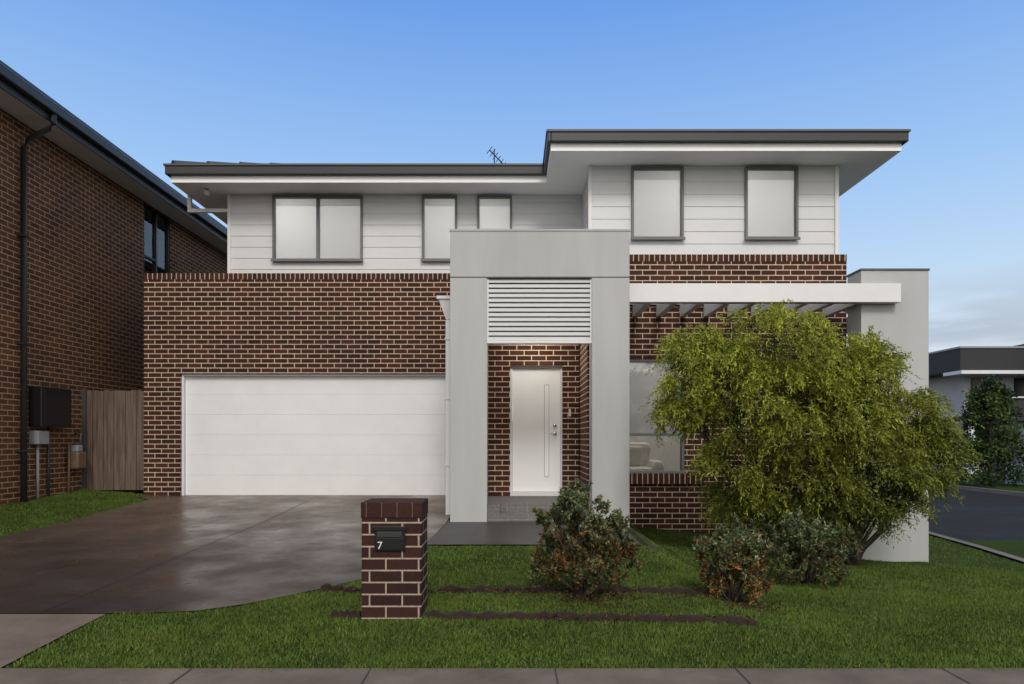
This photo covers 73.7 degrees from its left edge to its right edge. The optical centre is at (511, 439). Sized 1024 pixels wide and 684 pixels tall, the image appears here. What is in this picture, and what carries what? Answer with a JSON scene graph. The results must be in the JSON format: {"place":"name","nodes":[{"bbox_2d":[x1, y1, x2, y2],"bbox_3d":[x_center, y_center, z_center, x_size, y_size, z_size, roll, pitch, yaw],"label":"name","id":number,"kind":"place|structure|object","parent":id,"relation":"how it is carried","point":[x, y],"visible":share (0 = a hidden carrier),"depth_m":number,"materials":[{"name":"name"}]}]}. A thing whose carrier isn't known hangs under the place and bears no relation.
{"place":"outdoors","nodes":[
{"label":"outdoors","id":0,"kind":"place"},
{"bbox_2d":[0,495,449,612],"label":"driveway","id":1,"kind":"structure","parent":0,"point":[155,553],"depth_m":7.33,"materials":[{"name":"concrete"}]},
{"bbox_2d":[144,279,449,495],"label":"garage wall","id":2,"kind":"structure","parent":0,"point":[294,326],"depth_m":12.33,"materials":[{"name":"brown brick"}]},
{"bbox_2d":[144,273,449,278],"bbox_3d":[-3.765,-2.945,12.443,5.770,0.110,0.235,0,0,0],"label":"garage wall coping","id":3,"kind":"object","parent":2,"relation":"on","point":[296,275],"visible":0.5,"depth_m":12.32,"materials":[{"name":"brown brick"}]},
{"bbox_2d":[182,374,445,495],"bbox_3d":[-3.570,-0.084,12.414,4.840,2.208,0.067,0,0,0],"label":"garage door trim","id":4,"kind":"structure","parent":2,"relation":"attached to","point":[184,434],"depth_m":12.38,"materials":[{"name":"white metal"}]},
{"bbox_2d":[186,376,445,494],"bbox_3d":[-3.570,-0.085,12.470,4.840,2.208,0.040,0,0,0],"label":"garage door","id":5,"kind":"structure","parent":2,"relation":"in","point":[315,435],"depth_m":12.45,"materials":[{"name":"white metal"}]},
{"bbox_2d":[0,488,1023,672],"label":"lawn","id":6,"kind":"structure","parent":0,"point":[947,605],"depth_m":4.81,"materials":[{"name":"green plant"}]},
{"bbox_2d":[321,583,725,599],"bbox_3d":[0.067,1.280,5.644,3.386,0.123,0.205,0,0,2],"label":"garden edging","id":7,"kind":"object","parent":6,"relation":"on","point":[652,590],"visible":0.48,"depth_m":5.68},
{"bbox_2d":[487,496,588,521],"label":"porch floor","id":8,"kind":"structure","parent":6,"relation":"on","point":[508,508],"depth_m":9.97,"materials":[{"name":"tile"}]},
{"bbox_2d":[488,344,588,507],"bbox_3d":[0.359,-0.642,10.695,1.536,3.284,1.489,0,0,0],"label":"porch brick","id":9,"kind":"object","parent":8,"relation":"on","point":[502,358],"visible":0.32,"depth_m":11.20,"materials":[{"name":"brown brick"}]},
{"bbox_2d":[510,366,561,495],"bbox_3d":[0.400,-0.140,11.300,0.860,2.140,0.160,0,0,0],"label":"door frame","id":10,"kind":"object","parent":9,"relation":"attached to","point":[534,493],"visible":0.82,"depth_m":11.28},
{"bbox_2d":[512,369,559,491],"bbox_3d":[0.403,-0.153,11.340,0.789,2.037,0.040,0,0,0],"label":"front door","id":11,"kind":"structure","parent":10,"relation":"attached to","point":[528,430],"depth_m":11.32,"materials":[{"name":"white wood"}]},
{"bbox_2d":[544,385,544,476],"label":"door grooves","id":12,"kind":"object","parent":11,"relation":"attached to","point":[544,430],"depth_m":11.32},
{"bbox_2d":[545,386,547,475],"bbox_3d":[0.575,-0.140,11.316,0.050,1.480,0.005,0,0,0],"label":"door glass slot","id":13,"kind":"object","parent":11,"relation":"in","point":[546,430],"depth_m":11.31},
{"bbox_2d":[330,610,757,627],"bbox_3d":[0.206,1.292,4.916,3.056,0.099,0.097,0,0,3],"label":"garden edging","id":14,"kind":"object","parent":6,"relation":"on","point":[489,614],"visible":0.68,"depth_m":4.90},
{"bbox_2d":[320,576,810,624],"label":"mulch","id":15,"kind":"object","parent":6,"relation":"on","point":[592,598],"visible":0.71,"depth_m":5.47,"materials":[{"name":"brown soil"}]},
{"bbox_2d":[527,477,641,597],"bbox_3d":[0.573,0.807,5.537,0.910,1.013,0.876,0,0,0],"label":"garden shrub","id":16,"kind":"object","parent":15,"relation":"on","point":[591,567],"visible":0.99,"depth_m":5.50,"materials":[{"name":"green plant"}]},
{"bbox_2d":[692,512,775,606],"bbox_3d":[1.798,0.976,5.564,0.664,0.765,0.630,0,0,0],"label":"garden shrub","id":17,"kind":"object","parent":15,"relation":"on","point":[748,554],"visible":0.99,"depth_m":5.47,"materials":[{"name":"green plant"}]},
{"bbox_2d":[630,436,679,469],"bbox_3d":[3.200,-0.725,12.705,3.900,3.850,2.790,0,0,0],"label":"living room","id":18,"kind":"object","parent":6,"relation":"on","point":[667,453],"depth_m":14.00,"materials":[{"name":"paint"}]},
{"bbox_2d":[630,442,663,469],"bbox_3d":[2.110,0.525,12.000,0.980,0.950,0.900,0,0,0],"label":"armchair","id":19,"kind":"object","parent":18,"relation":"on","point":[640,455],"visible":0.29,"depth_m":11.96,"materials":[{"name":"beige fabric"}]},
{"bbox_2d":[759,505,863,588],"bbox_3d":[2.938,1.050,6.821,0.965,0.838,0.898,0,0,0],"label":"garden shrub","id":20,"kind":"object","parent":6,"relation":"on","point":[822,555],"visible":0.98,"depth_m":6.66,"materials":[{"name":"green plant"}]},
{"bbox_2d":[637,298,1009,565],"bbox_3d":[3.674,-0.007,8.591,4.242,3.375,2.378,0,0,-11],"label":"bottlebrush tree","id":21,"kind":"object","parent":6,"relation":"on","point":[847,383],"visible":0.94,"depth_m":8.20,"materials":[{"name":"green plant"}]},
{"bbox_2d":[848,271,928,561],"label":"blade column","id":22,"kind":"structure","parent":6,"relation":"on","point":[904,323],"depth_m":9.99,"materials":[{"name":"grey paint"}]},
{"bbox_2d":[632,304,858,316],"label":"pergola battens","id":23,"kind":"object","parent":22,"relation":"attached to","point":[709,310],"visible":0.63,"depth_m":10.60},
{"bbox_2d":[630,283,900,303],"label":"pergola beam","id":24,"kind":"structure","parent":22,"relation":"attached to","point":[761,293],"depth_m":9.84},
{"bbox_2d":[845,309,847,333],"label":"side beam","id":25,"kind":"structure","parent":22,"relation":"attached to","point":[846,311],"depth_m":12.27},
{"bbox_2d":[846,268,929,276],"bbox_3d":[5.605,-2.485,10.195,1.010,0.030,0.430,0,0,0],"label":"blade column cap","id":26,"kind":"object","parent":22,"relation":"on","point":[891,269],"visible":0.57,"depth_m":9.98,"materials":[{"name":"grey metal"}]},
{"bbox_2d":[0,456,1023,667],"bbox_3d":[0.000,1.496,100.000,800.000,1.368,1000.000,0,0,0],"label":"ground","id":27,"kind":"structure","parent":0,"point":[1014,547],"depth_m":12.86,"materials":[{"name":"green plant"}]},
{"bbox_2d":[0,614,103,667],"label":"driveway crossover","id":28,"kind":"object","parent":27,"relation":"on","point":[21,635],"visible":1,"depth_m":4.68,"materials":[{"name":"concrete"}]},
{"bbox_2d":[82,389,143,489],"bbox_3d":[-7.225,0.015,12.420,1.130,1.870,0.120,0,0,0],"label":"timber fence","id":29,"kind":"object","parent":27,"relation":"on","point":[109,432],"visible":0.99,"depth_m":12.40,"materials":[{"name":"brown wood"}]},
{"bbox_2d":[0,108,226,504],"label":"side wall","id":30,"kind":"structure","parent":27,"relation":"on","point":[85,278],"depth_m":11.95,"materials":[{"name":"brown brick"}]},
{"bbox_2d":[16,234,29,451],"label":"pipe clips","id":31,"kind":"object","parent":30,"relation":"attached to","point":[27,236],"visible":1,"depth_m":10.74,"materials":[{"name":"black metal"}]},
{"bbox_2d":[21,113,56,502],"bbox_3d":[-7.485,-2.055,10.800,0.556,6.210,0.090,0,0,0],"label":"downpipe","id":32,"kind":"object","parent":30,"relation":"attached to","point":[39,133],"visible":0.9,"depth_m":10.77,"materials":[{"name":"black metal"}]},
{"bbox_2d":[28,386,70,498],"bbox_3d":[-7.683,0.120,11.375,0.230,1.960,0.750,0,0,0],"label":"meter box","id":33,"kind":"object","parent":30,"relation":"attached to","point":[49,407],"visible":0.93,"depth_m":11.13,"materials":[{"name":"black metal"}]},
{"bbox_2d":[44,389,70,424],"bbox_3d":[-7.573,-0.530,11.375,0.010,0.580,0.670,0,0,0],"label":"cabinet door","id":34,"kind":"structure","parent":33,"relation":"in","point":[57,403],"depth_m":11.37,"materials":[{"name":"black metal"}]},
{"bbox_2d":[67,433,85,492],"bbox_3d":[-7.670,0.492,12.004,0.220,1.215,0.323,0,0,0],"label":"gas meter","id":35,"kind":"object","parent":30,"relation":"attached to","point":[76,457],"visible":0.98,"depth_m":11.91,"materials":[{"name":"beige metal"}]},
{"bbox_2d":[0,88,226,254],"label":"soffit","id":36,"kind":"structure","parent":30,"relation":"on","point":[20,111],"depth_m":12.59,"materials":[{"name":"grey paint"}]},
{"bbox_2d":[0,78,226,242],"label":"fascia","id":37,"kind":"structure","parent":36,"relation":"attached to","point":[26,101],"depth_m":12.11,"materials":[{"name":"black metal"}]},
{"bbox_2d":[144,211,169,272],"bbox_3d":[-7.860,-4.185,15.030,0.080,1.670,1.140,0,0,0],"label":"window frame","id":38,"kind":"object","parent":30,"relation":"attached to","point":[154,260],"visible":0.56,"depth_m":15.02,"materials":[{"name":"black metal"}]},
{"bbox_2d":[144,205,165,272],"bbox_3d":[-7.867,-4.215,15.030,0.005,1.610,1.020,0,0,0],"label":"window glass","id":39,"kind":"object","parent":38,"relation":"in","point":[149,238],"visible":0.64,"depth_m":14.99,"materials":[{"name":"glass"}]},
{"bbox_2d":[362,514,426,620],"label":"brick pier","id":40,"kind":"structure","parent":27,"relation":"on","point":[394,585],"depth_m":4.90,"materials":[{"name":"brown brick"}]},
{"bbox_2d":[373,526,405,550],"bbox_3d":[-0.875,0.711,4.888,0.240,0.178,0.021,0,0,0],"label":"box surround","id":41,"kind":"object","parent":40,"relation":"attached to","point":[376,529],"visible":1,"depth_m":4.88,"materials":[{"name":"black metal"}]},
{"bbox_2d":[377,532,401,536],"bbox_3d":[-0.875,0.680,4.879,0.180,0.040,0.010,0,0,0],"label":"slot flap","id":42,"kind":"object","parent":41,"relation":"attached to","point":[389,534],"visible":1,"depth_m":4.87,"materials":[{"name":"black metal"}]},
{"bbox_2d":[376,538,403,549],"bbox_3d":[-0.875,0.748,4.880,0.200,0.085,0.008,0,0,0],"label":"face plate","id":43,"kind":"object","parent":41,"relation":"attached to","point":[392,544],"visible":1,"depth_m":4.88,"materials":[{"name":"black metal"}]},
{"bbox_2d":[361,498,427,517],"bbox_3d":[-0.865,0.508,5.075,0.440,0.113,0.360,0,0,0],"label":"cap course","id":44,"kind":"object","parent":40,"relation":"on","point":[394,508],"visible":1,"depth_m":4.89,"materials":[{"name":"brick"}]},
{"bbox_2d":[0,668,1023,683],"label":"footpath","id":45,"kind":"structure","parent":27,"relation":"on","point":[509,676],"depth_m":3.84,"materials":[{"name":"concrete"}]},
{"bbox_2d":[579,261,846,544],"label":"front wall","id":46,"kind":"structure","parent":27,"relation":"on","point":[676,507],"depth_m":11.08,"materials":[{"name":"red brick"}]},
{"bbox_2d":[630,359,685,472],"bbox_3d":[2.275,-0.365,11.140,1.090,1.870,0.160,0,0,0],"label":"frame","id":47,"kind":"object","parent":46,"relation":"attached to","point":[668,434],"visible":0.32,"depth_m":11.09,"materials":[{"name":"grey metal"}]},
{"bbox_2d":[630,362,680,432],"bbox_3d":[2.280,-0.680,11.170,1.000,1.240,0.001,0,0,0],"label":"roller blind","id":48,"kind":"object","parent":47,"relation":"attached to","point":[643,382],"visible":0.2,"depth_m":11.17,"materials":[{"name":"white fabric"}]},
{"bbox_2d":[630,473,703,483],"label":"window sill bricks","id":49,"kind":"object","parent":46,"relation":"attached to","point":[659,478],"depth_m":11.02,"materials":[{"name":"brown brick"}]},
{"bbox_2d":[630,254,846,260],"bbox_3d":[3.355,-2.945,11.186,4.150,0.110,0.228,0,0,0],"label":"front wall coping","id":50,"kind":"object","parent":46,"relation":"on","point":[738,257],"visible":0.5,"depth_m":11.07,"materials":[{"name":"brick"}]},
{"bbox_2d":[592,166,834,253],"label":"cladding","id":51,"kind":"structure","parent":50,"relation":"on","point":[714,205],"depth_m":11.14,"materials":[{"name":"white wood"}]},
{"bbox_2d":[227,165,838,272],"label":"corner trims","id":52,"kind":"object","parent":51,"relation":"attached to","point":[836,209],"visible":0.81,"depth_m":11.12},
{"bbox_2d":[231,194,581,272],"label":"cladding","id":53,"kind":"structure","parent":52,"relation":"attached to","point":[392,233],"depth_m":12.45,"materials":[{"name":"white wood"}]},
{"bbox_2d":[271,195,362,261],"bbox_3d":[-3.540,-3.835,12.450,1.680,1.210,0.140,0,0,0],"label":"frame","id":54,"kind":"object","parent":53,"relation":"attached to","point":[317,258],"visible":1,"depth_m":12.40,"materials":[{"name":"grey metal"}]},
{"bbox_2d":[276,199,359,257],"bbox_3d":[-3.540,-3.855,12.490,1.580,1.170,0.001,0,0,0],"label":"roller blind","id":55,"kind":"object","parent":54,"relation":"attached to","point":[296,228],"visible":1,"depth_m":12.49,"materials":[{"name":"white fabric"}]},
{"bbox_2d":[420,195,456,261],"bbox_3d":[-1.320,-3.835,12.450,0.680,1.210,0.140,0,0,0],"label":"frame","id":56,"kind":"object","parent":53,"relation":"attached to","point":[424,259],"visible":0.73,"depth_m":12.40,"materials":[{"name":"grey metal"}]},
{"bbox_2d":[425,199,454,257],"bbox_3d":[-1.320,-3.855,12.490,0.580,1.170,0.001,0,0,0],"label":"roller blind","id":57,"kind":"object","parent":56,"relation":"attached to","point":[439,218],"visible":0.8,"depth_m":12.49,"materials":[{"name":"white fabric"}]},
{"bbox_2d":[477,195,511,228],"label":"frame","id":58,"kind":"object","parent":53,"relation":"attached to","point":[494,197],"visible":0.43,"depth_m":12.40,"materials":[{"name":"grey metal"}]},
{"bbox_2d":[479,199,509,228],"bbox_3d":[-0.318,-3.855,12.490,0.575,1.170,0.001,0,0,0],"label":"roller blind","id":59,"kind":"object","parent":58,"relation":"attached to","point":[494,213],"visible":0.6,"depth_m":12.49,"materials":[{"name":"white fabric"}]},
{"bbox_2d":[582,175,587,228],"bbox_3d":[1.275,-3.685,11.805,0.010,1.570,1.310,0,0,0],"label":"cladding return","id":60,"kind":"object","parent":52,"relation":"attached to","point":[585,208],"visible":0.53,"depth_m":11.85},
{"bbox_2d":[630,166,685,239],"bbox_3d":[2.369,-3.840,11.140,0.892,1.200,0.140,0,0,0],"label":"frame","id":61,"kind":"object","parent":51,"relation":"attached to","point":[659,168],"visible":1,"depth_m":11.10,"materials":[{"name":"grey metal"}]},
{"bbox_2d":[634,171,679,235],"bbox_3d":[2.369,-3.860,11.180,0.792,1.160,0.001,0,0,0],"label":"roller blind","id":62,"kind":"object","parent":61,"relation":"attached to","point":[656,203],"visible":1,"depth_m":11.18,"materials":[{"name":"white fabric"}]},
{"bbox_2d":[744,166,800,239],"bbox_3d":[4.228,-3.840,11.140,0.905,1.200,0.140,0,0,0],"label":"frame","id":63,"kind":"object","parent":51,"relation":"attached to","point":[795,169],"visible":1,"depth_m":11.10,"materials":[{"name":"grey metal"}]},
{"bbox_2d":[748,171,793,235],"bbox_3d":[4.228,-3.860,11.180,0.805,1.160,0.001,0,0,0],"label":"roller blind","id":64,"kind":"object","parent":63,"relation":"attached to","point":[770,203],"visible":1,"depth_m":11.18,"materials":[{"name":"white fabric"}]},
{"bbox_2d":[968,426,975,473],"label":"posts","id":65,"kind":"object","parent":27,"relation":"on","point":[971,472],"depth_m":36.30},
{"bbox_2d":[929,531,1023,561],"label":"kerb","id":66,"kind":"structure","parent":27,"relation":"on","point":[984,548],"depth_m":12.01,"materials":[{"name":"concrete"}]},
{"bbox_2d":[930,484,1023,496],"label":"kerb","id":67,"kind":"structure","parent":27,"relation":"on","point":[1004,492],"depth_m":24.94,"materials":[{"name":"concrete"}]},
{"bbox_2d":[931,422,1023,471],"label":"walls","id":68,"kind":"structure","parent":27,"relation":"on","point":[960,426],"depth_m":39.00,"materials":[{"name":"grey paint"}]},
{"bbox_2d":[964,424,1023,447],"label":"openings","id":69,"kind":"object","parent":68,"relation":"attached to","point":[966,432],"visible":0.12,"depth_m":38.93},
{"bbox_2d":[938,374,1023,487],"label":"street tree","id":70,"kind":"object","parent":27,"relation":"on","point":[989,399],"visible":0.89,"depth_m":26.64,"materials":[{"name":"green plant"}]},
{"bbox_2d":[985,452,1004,476],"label":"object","id":71,"kind":"structure","parent":27,"relation":"on","point":[996,467],"depth_m":33.00,"materials":[{"name":"grey"}]},
{"bbox_2d":[1005,428,1023,484],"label":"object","id":72,"kind":"structure","parent":27,"relation":"on","point":[1006,482],"depth_m":27.77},
{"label":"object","id":73,"kind":"object","parent":27,"relation":"on","visible":0},
{"bbox_2d":[174,151,897,222],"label":"soffit","id":74,"kind":"structure","parent":73,"relation":"on","point":[568,172],"depth_m":11.48,"materials":[{"name":"white paint"}]},
{"bbox_2d":[202,189,209,196],"bbox_3d":[-5.450,-4.403,12.178,0.120,0.135,0.127,0,0,0],"label":"eave floodlight","id":75,"kind":"object","parent":74,"relation":"attached to","point":[206,192],"visible":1,"depth_m":12.15,"materials":[{"name":"white plastic"}]},
{"bbox_2d":[0,0,1023,351],"label":"sky","id":76,"kind":"structure","parent":0,"point":[163,81],"materials":[{"name":"blue"}]},
{"bbox_2d":[171,143,901,223],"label":"fascia","id":77,"kind":"structure","parent":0,"point":[598,147],"depth_m":10.72,"materials":[{"name":"grey metal"}]},
{"bbox_2d":[187,195,226,212],"bbox_3d":[-5.570,-4.330,12.535,0.760,0.340,0.070,0,0,0],"label":"eave downpipe","id":78,"kind":"object","parent":77,"relation":"attached to","point":[189,205],"visible":0.93,"depth_m":12.50,"materials":[{"name":"white metal"}]},
{"bbox_2d":[165,132,908,177],"bbox_3d":[0.050,-4.647,15.660,12.080,0.145,10.380,0,0,0],"label":"gutter","id":79,"kind":"object","parent":77,"relation":"attached to","point":[727,137],"visible":0.81,"depth_m":10.52,"materials":[{"name":"grey metal"}]},
{"bbox_2d":[163,129,910,165],"bbox_3d":[0.050,-4.736,15.651,12.116,0.032,10.398,0,0,0],"label":"gutter lip","id":80,"kind":"object","parent":79,"relation":"attached to","point":[536,164],"visible":0.59,"depth_m":11.75,"materials":[{"name":"grey metal"}]},
{"bbox_2d":[489,283,588,335],"bbox_3d":[0.387,-1.835,9.775,1.475,0.870,0.030,0,0,0],"label":"louvre backing","id":81,"kind":"object","parent":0,"point":[538,307],"visible":0.14,"depth_m":9.76,"materials":[{"name":"grey metal"}]},
{"bbox_2d":[450,278,629,527],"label":"portico pillars","id":82,"kind":"structure","parent":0,"point":[609,412],"depth_m":9.60,"materials":[{"name":"grey paint"}]},
{"bbox_2d":[450,231,629,277],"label":"portico beam","id":83,"kind":"structure","parent":82,"relation":"on","point":[539,253],"depth_m":9.60,"materials":[{"name":"grey paint"}]},
{"bbox_2d":[449,229,629,230],"bbox_3d":[0.392,-2.943,10.326,2.543,0.027,1.468,0,0,0],"label":"portico cap","id":84,"kind":"object","parent":83,"relation":"on","point":[539,229],"visible":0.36,"depth_m":9.59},
{"bbox_2d":[451,277,628,278],"bbox_3d":[0.392,-2.280,9.775,2.513,0.020,0.330,0,0,0],"label":"portico joint","id":85,"kind":"object","parent":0,"point":[539,277],"visible":0.36,"depth_m":9.61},
{"bbox_2d":[427,520,660,550],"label":"porch path","id":86,"kind":"structure","parent":0,"point":[493,533],"depth_m":8.62,"materials":[{"name":"concrete"}]},
{"bbox_2d":[929,487,1023,539],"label":"street","id":87,"kind":"structure","parent":0,"point":[985,516],"depth_m":17.32,"materials":[{"name":"grey asphalt"}]},
{"bbox_2d":[929,376,1023,416],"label":"walls","id":88,"kind":"structure","parent":0,"point":[952,387],"depth_m":39.25,"materials":[{"name":"white paint"}]},
{"bbox_2d":[929,348,1023,377],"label":"box","id":89,"kind":"object","parent":88,"relation":"on","point":[941,363],"visible":0.33,"depth_m":37.00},
{"bbox_2d":[929,346,1023,353],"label":"box flashing","id":90,"kind":"object","parent":89,"relation":"on","point":[976,347],"visible":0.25,"depth_m":36.95,"materials":[{"name":"grey metal"}]},
{"bbox_2d":[943,370,1023,375],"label":"soffit band","id":91,"kind":"object","parent":89,"relation":"attached to","point":[989,372],"visible":0.89,"depth_m":36.90,"materials":[{"name":"white paint"}]},
{"bbox_2d":[945,400,1023,421],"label":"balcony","id":92,"kind":"structure","parent":88,"relation":"attached to","point":[1020,403],"depth_m":36.25,"materials":[{"name":"grey"}]},
{"bbox_2d":[971,378,1023,399],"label":"windows","id":93,"kind":"structure","parent":88,"relation":"attached to","point":[1018,386],"depth_m":38.42,"materials":[{"name":"black glass"}]},
{"bbox_3d":[0.392,-0.700,11.190,2.519,4.400,2.480,0,0,0],"label":"portico","id":94,"kind":"object","parent":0,"visible":0},
{"bbox_2d":[439,299,449,319],"bbox_3d":[-0.986,-1.950,10.310,0.228,0.300,0.220,0,0,0],"label":"rainhead","id":95,"kind":"object","parent":94,"relation":"attached to","point":[445,304],"visible":0.5,"depth_m":10.22,"materials":[{"name":"white metal"}]},
{"bbox_2d":[437,296,449,301],"bbox_3d":[-0.999,-2.123,10.310,0.253,0.045,0.260,0,0,0],"label":"rainhead lip","id":96,"kind":"object","parent":95,"relation":"attached to","point":[443,297],"visible":0.5,"depth_m":10.18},
{"bbox_2d":[446,320,449,514],"bbox_3d":[-0.960,-0.325,10.305,0.080,2.950,0.090,0,0,0],"label":"downpipe","id":97,"kind":"object","parent":95,"relation":"attached to","point":[447,419],"visible":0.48,"depth_m":10.26,"materials":[{"name":"grey metal"}]},
{"bbox_2d":[445,337,449,465],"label":"downpipe clips","id":98,"kind":"object","parent":94,"relation":"attached to","point":[447,338],"visible":0.57,"depth_m":10.25,"materials":[{"name":"grey metal"}]},
{"bbox_2d":[489,279,589,339],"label":"louvres","id":99,"kind":"object","parent":94,"relation":"attached to","point":[539,309],"visible":1,"depth_m":9.64,"materials":[{"name":"white metal"}]},
{"bbox_2d":[487,278,591,343],"bbox_3d":[0.387,-1.812,9.670,1.477,0.915,0.100,0,0,0],"label":"louvre frame","id":100,"kind":"object","parent":94,"relation":"attached to","point":[542,341],"visible":1,"depth_m":9.63,"materials":[{"name":"white metal"}]},
{"bbox_3d":[0.055,-5.533,16.320,12.010,1.667,8.960,0,0,0],"label":"main roof","id":101,"kind":"object","parent":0,"visible":0},
{"bbox_2d":[171,160,249,162],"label":"hip caps","id":102,"kind":"object","parent":101,"relation":"attached to","point":[175,161],"visible":0.06,"depth_m":12.12,"materials":[{"name":"grey metal"}]},
{"bbox_2d":[487,146,505,162],"bbox_3d":[-0.312,-5.772,14.405,0.484,0.745,0.119,0,0,-38],"label":"tv antenna","id":103,"kind":"object","parent":101,"relation":"attached to","point":[495,155],"visible":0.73,"depth_m":14.35,"materials":[{"name":"black metal"}]},
{"bbox_3d":[-11.990,-5.985,13.000,9.420,1.430,23.000,0,0,0],"label":"roof","id":104,"kind":"object","parent":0,"visible":0},
{"bbox_2d":[0,63,226,237],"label":"gutter","id":105,"kind":"object","parent":104,"relation":"attached to","point":[20,85],"visible":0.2,"depth_m":11.79,"materials":[{"name":"grey metal"}]},
{"bbox_2d":[0,60,226,228],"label":"gutter lip","id":106,"kind":"object","parent":105,"relation":"attached to","point":[50,98],"visible":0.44,"depth_m":11.73,"materials":[{"name":"grey metal"}]}
]}

